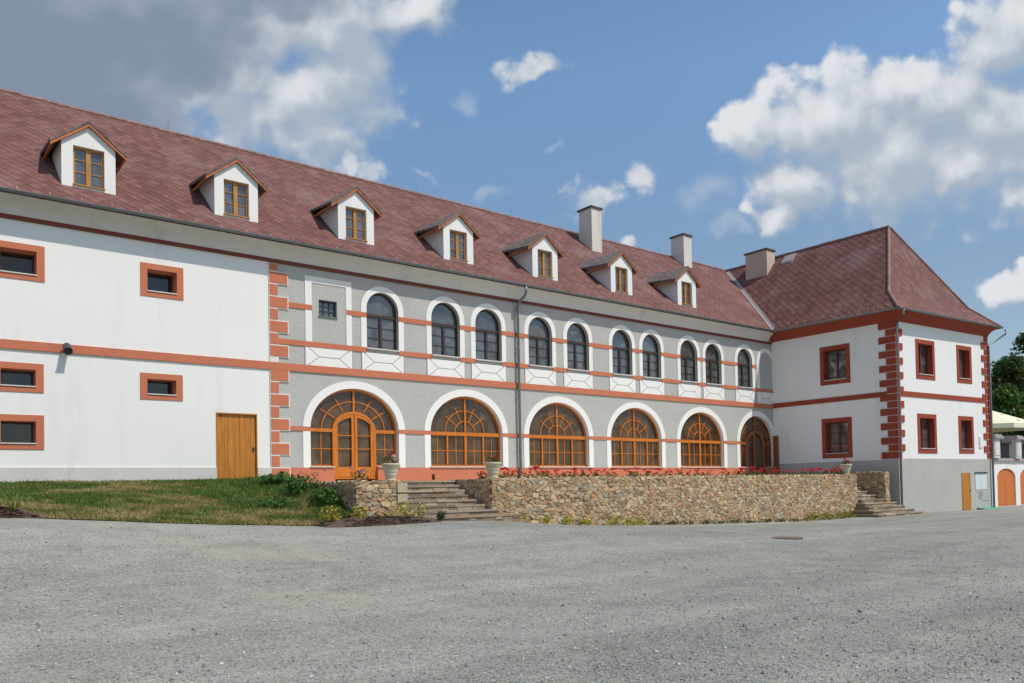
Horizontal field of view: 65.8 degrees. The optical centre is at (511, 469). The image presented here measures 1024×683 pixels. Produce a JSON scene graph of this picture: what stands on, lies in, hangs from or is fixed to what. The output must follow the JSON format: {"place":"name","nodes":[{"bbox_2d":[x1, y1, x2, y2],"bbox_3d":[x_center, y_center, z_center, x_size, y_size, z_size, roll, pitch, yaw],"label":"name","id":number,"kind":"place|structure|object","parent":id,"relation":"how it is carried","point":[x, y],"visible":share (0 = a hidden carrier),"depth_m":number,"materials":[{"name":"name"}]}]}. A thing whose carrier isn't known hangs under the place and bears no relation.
{"place":"outdoors","nodes":[
{"label":"outdoors","id":0,"kind":"place"},
{"bbox_2d":[0,473,360,525],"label":"grass bank","id":1,"kind":"structure","parent":0,"point":[106,501],"depth_m":19.65,"materials":[{"name":"green plant"}]},
{"bbox_2d":[0,506,49,518],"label":"bark mulch","id":2,"kind":"object","parent":1,"relation":"on","point":[5,512],"visible":0.93,"depth_m":16.21,"materials":[{"name":"brown wood"}]},
{"bbox_2d":[0,488,26,509],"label":"ornamental grass","id":3,"kind":"object","parent":2,"relation":"on","point":[15,506],"depth_m":16.27,"materials":[{"name":"green plant"}]},
{"bbox_2d":[260,471,290,483],"bbox_3d":[-7.194,0.292,24.333,0.986,0.553,1.077,0,-2,-38],"label":"shrub","id":4,"kind":"object","parent":1,"relation":"on","point":[279,476],"visible":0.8,"depth_m":24.20,"materials":[{"name":"green plant"}]},
{"bbox_2d":[258,496,295,508],"bbox_3d":[-6.522,0.894,21.890,1.105,0.409,1.301,0,-2,-38],"label":"shrub","id":5,"kind":"object","parent":1,"relation":"on","point":[269,501],"visible":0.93,"depth_m":21.62,"materials":[{"name":"green plant"}]},
{"bbox_2d":[281,474,317,495],"bbox_3d":[-6.133,0.425,22.928,0.892,0.706,1.287,-1,-1,11],"label":"shrub","id":6,"kind":"object","parent":1,"relation":"on","point":[297,483],"visible":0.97,"depth_m":22.63,"materials":[{"name":"green plant"}]},
{"bbox_2d":[306,485,341,506],"bbox_3d":[-5.168,0.746,21.919,0.910,0.691,1.008,0,-2,-38],"label":"shrub","id":7,"kind":"object","parent":1,"relation":"on","point":[328,494],"visible":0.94,"depth_m":21.73,"materials":[{"name":"green plant"}]},
{"bbox_2d":[0,88,778,508],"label":"manor house","id":8,"kind":"structure","parent":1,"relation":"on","point":[206,308],"depth_m":28.59,"materials":[{"name":"white paint"}]},
{"bbox_2d":[0,361,43,392],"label":"small window","id":9,"kind":"structure","parent":8,"relation":"in","point":[14,376],"depth_m":22.38,"materials":[{"name":"orange paint"}]},
{"bbox_2d":[0,414,43,449],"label":"small window","id":10,"kind":"structure","parent":8,"relation":"in","point":[16,431],"depth_m":22.37,"materials":[{"name":"orange paint"}]},
{"bbox_2d":[0,240,44,281],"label":"small window","id":11,"kind":"structure","parent":8,"relation":"in","point":[21,261],"depth_m":22.49,"materials":[{"name":"orange paint"}]},
{"bbox_2d":[63,343,72,354],"bbox_3d":[-12.749,-3.475,22.687,0.240,0.360,0.400,0,-2,-38],"label":"wall spotlight","id":12,"kind":"object","parent":8,"relation":"attached to","point":[68,349],"depth_m":22.61,"materials":[{"name":"metal"}]},
{"bbox_2d":[140,372,182,400],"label":"small window","id":13,"kind":"structure","parent":8,"relation":"in","point":[153,386],"depth_m":24.68,"materials":[{"name":"orange paint"}]},
{"bbox_2d":[140,262,183,300],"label":"small window","id":14,"kind":"structure","parent":8,"relation":"in","point":[161,281],"depth_m":24.81,"materials":[{"name":"orange paint"}]},
{"bbox_2d":[216,412,257,478],"bbox_3d":[-9.016,-0.749,25.906,1.340,2.210,0.140,0,-2,-38],"label":"plank door","id":15,"kind":"structure","parent":8,"relation":"in","point":[236,433],"depth_m":25.91,"materials":[{"name":"brown wood"}]},
{"bbox_2d":[318,300,337,318],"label":"barred window","id":16,"kind":"structure","parent":8,"relation":"in","point":[321,313],"depth_m":28.11,"materials":[{"name":"metal"}]},
{"bbox_2d":[303,381,405,479],"bbox_3d":[-5.692,-1.399,28.617,4.050,3.600,0.390,0,-2,-38],"label":"arched doorway","id":17,"kind":"structure","parent":8,"relation":"in","point":[385,400],"depth_m":28.62,"materials":[{"name":"white paint"}]},
{"bbox_2d":[361,286,403,372],"bbox_3d":[-4.855,-5.217,29.404,1.784,3.154,0.370,0,-2,-38],"label":"arched window","id":18,"kind":"structure","parent":8,"relation":"in","point":[370,361],"depth_m":29.45,"materials":[{"name":"white paint"}]},
{"bbox_2d":[426,297,464,377],"bbox_3d":[-2.663,-5.222,31.129,1.784,3.154,0.370,0,-2,-38],"label":"arched window","id":19,"kind":"structure","parent":8,"relation":"in","point":[435,367],"depth_m":31.17,"materials":[{"name":"white paint"}]},
{"bbox_2d":[424,389,508,467],"bbox_3d":[-1.842,-1.647,31.656,4.050,3.120,0.390,0,-2,-38],"label":"arched window","id":20,"kind":"structure","parent":8,"relation":"in","point":[481,400],"depth_m":31.71,"materials":[{"name":"brown wood"}]},
{"bbox_2d":[470,303,506,381],"bbox_3d":[-1.021,-5.225,32.422,1.784,3.154,0.370,0,-2,-38],"label":"arched window","id":21,"kind":"structure","parent":8,"relation":"in","point":[478,371],"depth_m":32.45,"materials":[{"name":"white paint"}]},
{"bbox_2d":[524,312,556,385],"bbox_3d":[1.156,-5.230,34.136,1.784,3.154,0.370,0,-2,-38],"label":"arched window","id":22,"kind":"structure","parent":8,"relation":"in","point":[532,376],"depth_m":34.17,"materials":[{"name":"white paint"}]},
{"bbox_2d":[524,396,593,467],"bbox_3d":[2.012,-1.654,34.690,4.050,3.120,0.390,0,-2,-38],"label":"arched window","id":23,"kind":"structure","parent":8,"relation":"in","point":[587,459],"depth_m":34.84,"materials":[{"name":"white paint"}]},
{"bbox_2d":[563,318,592,388],"bbox_3d":[2.892,-5.233,35.503,1.784,3.154,0.370,0,-2,-38],"label":"arched window","id":24,"kind":"structure","parent":8,"relation":"in","point":[575,380],"depth_m":35.57,"materials":[{"name":"white paint"}]},
{"bbox_2d":[608,325,635,392],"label":"arched window","id":25,"kind":"structure","parent":8,"relation":"in","point":[615,384],"depth_m":37.29,"materials":[{"name":"white paint"}]},
{"bbox_2d":[606,402,665,467],"bbox_3d":[5.866,-1.662,37.724,4.050,3.120,0.390,0,-2,-38],"label":"arched window","id":26,"kind":"structure","parent":8,"relation":"in","point":[660,446],"depth_m":37.89,"materials":[{"name":"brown wood"}]},
{"bbox_2d":[639,330,664,394],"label":"arched window","id":27,"kind":"structure","parent":8,"relation":"in","point":[646,387],"depth_m":38.58,"materials":[{"name":"white paint"}]},
{"bbox_2d":[677,335,700,397],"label":"arched window","id":28,"kind":"structure","parent":8,"relation":"in","point":[684,390],"depth_m":40.31,"materials":[{"name":"white paint"}]},
{"bbox_2d":[677,407,727,467],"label":"arched window","id":29,"kind":"structure","parent":8,"relation":"in","point":[713,417],"depth_m":40.96,"materials":[{"name":"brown wood"}]},
{"bbox_2d":[702,339,724,399],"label":"arched window","id":30,"kind":"structure","parent":8,"relation":"in","point":[715,393],"depth_m":41.53,"materials":[{"name":"white paint"}]},
{"bbox_2d":[735,344,755,402],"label":"arched window","id":31,"kind":"structure","parent":8,"relation":"in","point":[741,395],"depth_m":43.26,"materials":[{"name":"white paint"}]},
{"bbox_2d":[737,411,778,474],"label":"arched doorway","id":32,"kind":"structure","parent":8,"relation":"in","point":[772,440],"depth_m":44.08,"materials":[{"name":"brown wood"}]},
{"bbox_2d":[0,504,1023,682],"bbox_3d":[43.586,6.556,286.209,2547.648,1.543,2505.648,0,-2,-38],"label":"gravel yard","id":33,"kind":"structure","parent":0,"point":[1000,522],"depth_m":10.70,"materials":[{"name":"grey gravel"}]},
{"bbox_2d":[314,515,440,527],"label":"bark mulch","id":34,"kind":"object","parent":33,"relation":"on","point":[350,521],"visible":0.98,"depth_m":20.48,"materials":[{"name":"brown wood"}]},
{"bbox_2d":[318,505,342,520],"bbox_3d":[-4.682,1.133,20.370,0.645,0.582,0.528,-1,-1,-17],"label":"border plant","id":35,"kind":"object","parent":34,"relation":"on","point":[330,512],"visible":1,"depth_m":20.31,"materials":[{"name":"yellow plant"}]},
{"bbox_2d":[349,503,367,517],"bbox_3d":[-3.984,1.119,20.731,0.479,0.532,0.484,-1,-1,5],"label":"border plant","id":36,"kind":"object","parent":34,"relation":"on","point":[358,509],"visible":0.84,"depth_m":20.71,"materials":[{"name":"yellow plant"}]},
{"bbox_2d":[309,480,407,516],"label":"pier wall","id":37,"kind":"structure","parent":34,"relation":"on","point":[378,497],"depth_m":21.76,"materials":[{"name":"stone"}]},
{"bbox_2d":[381,452,399,479],"bbox_3d":[-3.416,-0.094,22.269,0.540,0.828,0.540,0,-2,-38],"label":"flower pot","id":38,"kind":"object","parent":37,"relation":"on","point":[390,469],"visible":0.98,"depth_m":22.12,"materials":[{"name":"ceramic"}]},
{"bbox_2d":[388,500,414,515],"bbox_3d":[-3.008,1.116,21.389,0.451,0.631,0.824,-2,-2,36],"label":"border plant","id":39,"kind":"object","parent":34,"relation":"on","point":[402,507],"visible":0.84,"depth_m":21.45,"materials":[{"name":"yellow plant"}]},
{"bbox_2d":[411,502,427,517],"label":"border plant","id":40,"kind":"object","parent":34,"relation":"on","point":[418,511],"visible":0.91,"depth_m":21.75,"materials":[{"name":"yellow plant"}]},
{"bbox_2d":[436,511,446,519],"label":"border plant","id":41,"kind":"object","parent":34,"relation":"on","point":[440,515],"visible":1,"depth_m":21.93,"materials":[{"name":"green plant"}]},
{"bbox_2d":[405,480,520,521],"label":"stone steps","id":42,"kind":"structure","parent":33,"relation":"on","point":[434,497],"depth_m":23.84,"materials":[{"name":"beige stone"}]},
{"bbox_2d":[540,516,551,523],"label":"spurge","id":43,"kind":"object","parent":33,"relation":"on","point":[546,520],"visible":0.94,"depth_m":25.13,"materials":[{"name":"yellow plant"}]},
{"bbox_2d":[559,515,572,524],"bbox_3d":[1.764,1.651,25.647,0.576,0.383,0.304,1,-2,-58],"label":"spurge","id":44,"kind":"object","parent":33,"relation":"on","point":[565,521],"visible":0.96,"depth_m":25.62,"materials":[{"name":"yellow plant"}]},
{"bbox_2d":[578,515,591,524],"bbox_3d":[2.451,1.696,26.228,0.410,0.406,0.464,0,-2,-38],"label":"spurge","id":45,"kind":"object","parent":33,"relation":"on","point":[585,521],"visible":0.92,"depth_m":26.22,"materials":[{"name":"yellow plant"}]},
{"bbox_2d":[606,516,619,524],"bbox_3d":[3.445,1.757,26.942,0.644,0.410,0.302,0,-2,-38],"label":"spurge","id":46,"kind":"object","parent":33,"relation":"on","point":[615,520],"visible":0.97,"depth_m":26.96,"materials":[{"name":"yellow plant"}]},
{"bbox_2d":[623,514,635,525],"bbox_3d":[4.091,1.759,27.438,0.356,0.504,0.649,-2,-2,34],"label":"spurge","id":47,"kind":"object","parent":33,"relation":"on","point":[629,520],"visible":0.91,"depth_m":27.44,"materials":[{"name":"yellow plant"}]},
{"bbox_2d":[633,517,646,524],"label":"spurge","id":48,"kind":"object","parent":33,"relation":"on","point":[640,522],"visible":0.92,"depth_m":27.83,"materials":[{"name":"yellow plant"}]},
{"bbox_2d":[455,474,857,524],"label":"terrace wall","id":49,"kind":"structure","parent":33,"relation":"on","point":[599,500],"depth_m":29.13,"materials":[{"name":"stone"}]},
{"bbox_2d":[483,452,501,477],"bbox_3d":[-0.578,-0.141,24.505,0.611,0.809,0.540,0,-2,-38],"label":"flower pot","id":50,"kind":"object","parent":49,"relation":"on","point":[493,467],"visible":0.99,"depth_m":24.35,"materials":[{"name":"ceramic"}]},
{"bbox_2d":[499,467,510,476],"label":"geranium","id":51,"kind":"object","parent":49,"relation":"on","point":[502,468],"visible":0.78,"depth_m":25.29,"materials":[{"name":"red plant"}]},
{"bbox_2d":[507,468,519,476],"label":"geranium","id":52,"kind":"object","parent":49,"relation":"on","point":[512,472],"visible":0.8,"depth_m":25.39,"materials":[{"name":"red plant"}]},
{"bbox_2d":[528,465,542,476],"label":"geranium","id":53,"kind":"object","parent":49,"relation":"on","point":[536,467],"visible":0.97,"depth_m":25.43,"materials":[{"name":"red plant"}]},
{"bbox_2d":[531,467,549,476],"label":"geranium","id":54,"kind":"object","parent":49,"relation":"on","point":[546,475],"visible":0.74,"depth_m":25.97,"materials":[{"name":"red plant"}]},
{"bbox_2d":[564,467,576,476],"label":"geranium","id":55,"kind":"object","parent":49,"relation":"on","point":[570,474],"visible":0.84,"depth_m":26.54,"materials":[{"name":"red plant"}]},
{"bbox_2d":[578,467,592,475],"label":"geranium","id":56,"kind":"object","parent":49,"relation":"on","point":[583,473],"visible":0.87,"depth_m":27.13,"materials":[{"name":"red plant"}]},
{"bbox_2d":[747,466,756,474],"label":"geranium","id":57,"kind":"object","parent":49,"relation":"on","point":[753,467],"visible":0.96,"depth_m":32.68,"materials":[{"name":"red plant"}]},
{"bbox_2d":[840,457,851,473],"bbox_3d":[15.779,-0.186,37.381,0.540,0.832,0.540,0,-2,-38],"label":"flower pot","id":58,"kind":"object","parent":49,"relation":"on","point":[845,467],"visible":0.98,"depth_m":37.24,"materials":[{"name":"ceramic"}]},
{"bbox_2d":[649,521,664,524],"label":"weed","id":59,"kind":"object","parent":33,"relation":"on","point":[656,523],"visible":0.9,"depth_m":28.38,"materials":[{"name":"green plant"}]},
{"bbox_2d":[662,521,677,524],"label":"weed","id":60,"kind":"object","parent":33,"relation":"on","point":[670,523],"visible":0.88,"depth_m":28.89,"materials":[{"name":"green plant"}]},
{"bbox_2d":[678,520,694,524],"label":"weed","id":61,"kind":"object","parent":33,"relation":"on","point":[690,522],"visible":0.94,"depth_m":29.43,"materials":[{"name":"green plant"}]},
{"bbox_2d":[698,520,711,523],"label":"weed","id":62,"kind":"object","parent":33,"relation":"on","point":[707,522],"visible":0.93,"depth_m":30.11,"materials":[{"name":"green plant"}]},
{"bbox_2d":[729,519,745,522],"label":"weed","id":63,"kind":"object","parent":33,"relation":"on","point":[733,521],"visible":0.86,"depth_m":31.33,"materials":[{"name":"green plant"}]},
{"bbox_2d":[771,536,802,539],"bbox_3d":[7.497,1.890,21.555,0.820,0.115,0.820,0,-2,-38],"label":"manhole cover","id":64,"kind":"object","parent":33,"relation":"on","point":[790,537],"visible":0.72,"depth_m":21.38,"materials":[{"name":"metal"}]},
{"bbox_2d":[807,511,819,520],"bbox_3d":[13.235,2.058,34.678,0.966,0.486,0.433,0,-2,-38],"label":"spurge","id":65,"kind":"object","parent":33,"relation":"on","point":[815,516],"visible":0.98,"depth_m":34.56,"materials":[{"name":"green plant"}]},
{"bbox_2d":[820,512,835,519],"bbox_3d":[14.122,2.079,35.322,1.128,0.419,0.430,0,-2,-38],"label":"spurge","id":66,"kind":"object","parent":33,"relation":"on","point":[828,517],"visible":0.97,"depth_m":35.26,"materials":[{"name":"green plant"}]},
{"bbox_2d":[835,510,848,518],"bbox_3d":[14.977,2.062,36.037,0.911,0.489,0.409,0,-2,-38],"label":"spurge","id":67,"kind":"object","parent":33,"relation":"on","point":[844,513],"visible":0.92,"depth_m":36.02,"materials":[{"name":"green plant"}]},
{"bbox_2d":[692,225,1006,511],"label":"corner wing","id":68,"kind":"structure","parent":33,"relation":"on","point":[880,352],"depth_m":42.21,"materials":[{"name":"white paint"}]},
{"bbox_2d":[819,343,850,385],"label":"casement window","id":69,"kind":"structure","parent":68,"relation":"in","point":[829,360],"depth_m":41.95,"materials":[{"name":"red paint"}]},
{"bbox_2d":[821,417,852,458],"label":"casement window","id":70,"kind":"structure","parent":68,"relation":"in","point":[832,441],"depth_m":41.85,"materials":[{"name":"red paint"}]},
{"bbox_2d":[915,339,934,379],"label":"casement window","id":71,"kind":"structure","parent":68,"relation":"in","point":[928,345],"depth_m":41.00,"materials":[{"name":"red paint"}]},
{"bbox_2d":[917,413,937,452],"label":"casement window","id":72,"kind":"structure","parent":68,"relation":"in","point":[931,430],"depth_m":40.86,"materials":[{"name":"red paint"}]},
{"bbox_2d":[956,345,971,383],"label":"casement window","id":73,"kind":"structure","parent":68,"relation":"in","point":[965,351],"depth_m":43.04,"materials":[{"name":"red paint"}]},
{"bbox_2d":[958,416,974,453],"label":"casement window","id":74,"kind":"structure","parent":68,"relation":"in","point":[969,421],"depth_m":42.97,"materials":[{"name":"red paint"}]},
{"bbox_2d":[961,473,971,509],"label":"plank door","id":75,"kind":"structure","parent":68,"relation":"in","point":[965,477],"depth_m":42.39,"materials":[{"name":"brown wood"}]},
{"bbox_2d":[974,472,987,500],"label":"notice board","id":76,"kind":"object","parent":68,"relation":"attached to","point":[980,480],"visible":1,"depth_m":43.26,"materials":[{"name":"metal"}]},
{"bbox_2d":[979,437,982,447],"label":"meter cabinet","id":77,"kind":"object","parent":68,"relation":"attached to","point":[980,442],"visible":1,"depth_m":43.38,"materials":[{"name":"white plastic"}]},
{"bbox_2d":[845,509,857,517],"bbox_3d":[15.600,2.067,36.502,0.931,0.521,0.495,0,-2,-38],"label":"spurge","id":78,"kind":"object","parent":33,"relation":"on","point":[850,513],"visible":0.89,"depth_m":36.52,"materials":[{"name":"green plant"}]},
{"bbox_2d":[842,471,889,501],"bbox_3d":[17.618,1.256,39.664,0.490,2.379,2.504,0,-2,-38],"label":"stair cheek","id":79,"kind":"object","parent":33,"relation":"on","point":[873,482],"visible":0.39,"depth_m":38.97,"materials":[{"name":"beige stone"}]},
{"bbox_2d":[852,487,922,516],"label":"stone steps","id":80,"kind":"structure","parent":33,"relation":"on","point":[868,505],"depth_m":37.64,"materials":[{"name":"beige stone"}]},
{"bbox_2d":[979,507,1000,509],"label":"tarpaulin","id":81,"kind":"object","parent":33,"relation":"on","point":[986,508],"visible":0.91,"depth_m":43.30,"materials":[{"name":"teal plastic"}]},
{"bbox_2d":[991,434,1023,506],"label":"gate wall","id":82,"kind":"structure","parent":33,"relation":"on","point":[1009,468],"depth_m":48.63,"materials":[{"name":"white paint"}]},
{"bbox_2d":[0,0,1023,409],"label":"sky","id":83,"kind":"structure","parent":0,"point":[739,127],"materials":[{"name":"blue"}]},
{"label":"upper terrace","id":84,"kind":"structure","parent":0,"visible":0},
{"bbox_2d":[988,353,1023,442],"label":"broadleaf tree","id":85,"kind":"object","parent":84,"relation":"on","point":[1008,369],"visible":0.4,"depth_m":62.50,"materials":[{"name":"green plant"}]},
{"bbox_2d":[992,411,1023,432],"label":"parasol","id":86,"kind":"object","parent":84,"relation":"on","point":[1004,422],"visible":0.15,"depth_m":51.47,"materials":[{"name":"beige fabric"}]},
{"bbox_2d":[992,383,1023,441],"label":"broadleaf tree","id":87,"kind":"object","parent":84,"relation":"on","point":[1006,399],"visible":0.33,"depth_m":60.34,"materials":[{"name":"green plant"}]},
{"bbox_2d":[993,332,1023,412],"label":"broadleaf tree","id":88,"kind":"object","parent":84,"relation":"on","point":[1019,341],"visible":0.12,"depth_m":70.53,"materials":[{"name":"green plant"}]},
{"label":"terrace paving","id":89,"kind":"structure","parent":0,"visible":0},
{"bbox_2d":[295,469,326,481],"bbox_3d":[-6.180,0.243,24.026,1.002,0.565,0.605,0,-2,-38],"label":"flowering plant","id":90,"kind":"object","parent":89,"relation":"on","point":[313,475],"visible":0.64,"depth_m":24.04,"materials":[{"name":"red plant"}]},
{"bbox_2d":[350,466,368,479],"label":"flowering plant","id":91,"kind":"object","parent":89,"relation":"on","point":[359,473],"visible":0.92,"depth_m":22.34,"materials":[{"name":"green plant"}]},
{"bbox_2d":[477,471,487,478],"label":"flowering plant","id":92,"kind":"object","parent":89,"relation":"on","point":[480,475],"visible":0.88,"depth_m":24.86,"materials":[{"name":"red plant"}]}
]}

